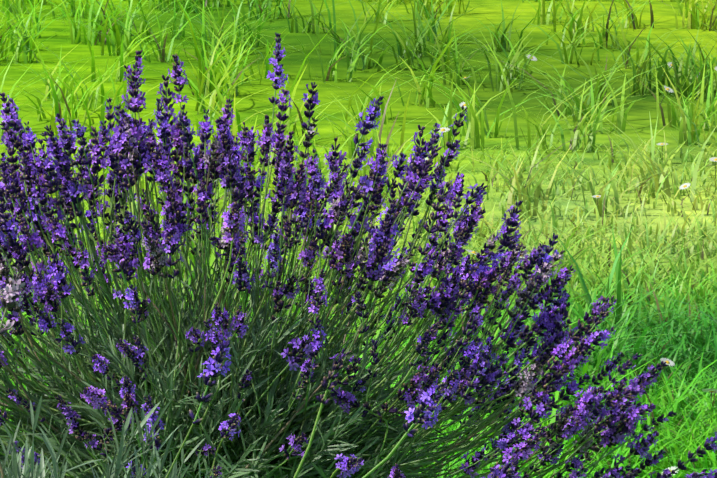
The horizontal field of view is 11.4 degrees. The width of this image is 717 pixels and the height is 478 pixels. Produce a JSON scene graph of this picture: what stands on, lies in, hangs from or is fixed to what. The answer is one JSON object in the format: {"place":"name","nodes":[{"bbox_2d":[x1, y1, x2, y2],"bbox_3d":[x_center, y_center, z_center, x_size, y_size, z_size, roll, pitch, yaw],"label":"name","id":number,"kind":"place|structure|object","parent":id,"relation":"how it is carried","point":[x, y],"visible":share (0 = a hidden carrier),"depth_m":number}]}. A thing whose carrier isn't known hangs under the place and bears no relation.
{"place":"outdoors","nodes":[
{"label":"outdoors","id":0,"kind":"place"},
{"bbox_2d":[0,0,716,477],"bbox_3d":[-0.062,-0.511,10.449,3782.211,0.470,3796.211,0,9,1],"label":"lawn","id":1,"kind":"structure","parent":0,"point":[642,110],"depth_m":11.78},
{"bbox_2d":[0,32,716,477],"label":"lavender","id":2,"kind":"object","parent":1,"relation":"on","point":[132,152],"depth_m":3.41},
{"bbox_2d":[425,54,716,477],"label":"lawn daisies","id":3,"kind":"object","parent":1,"relation":"on","point":[682,187],"visible":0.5,"depth_m":8.92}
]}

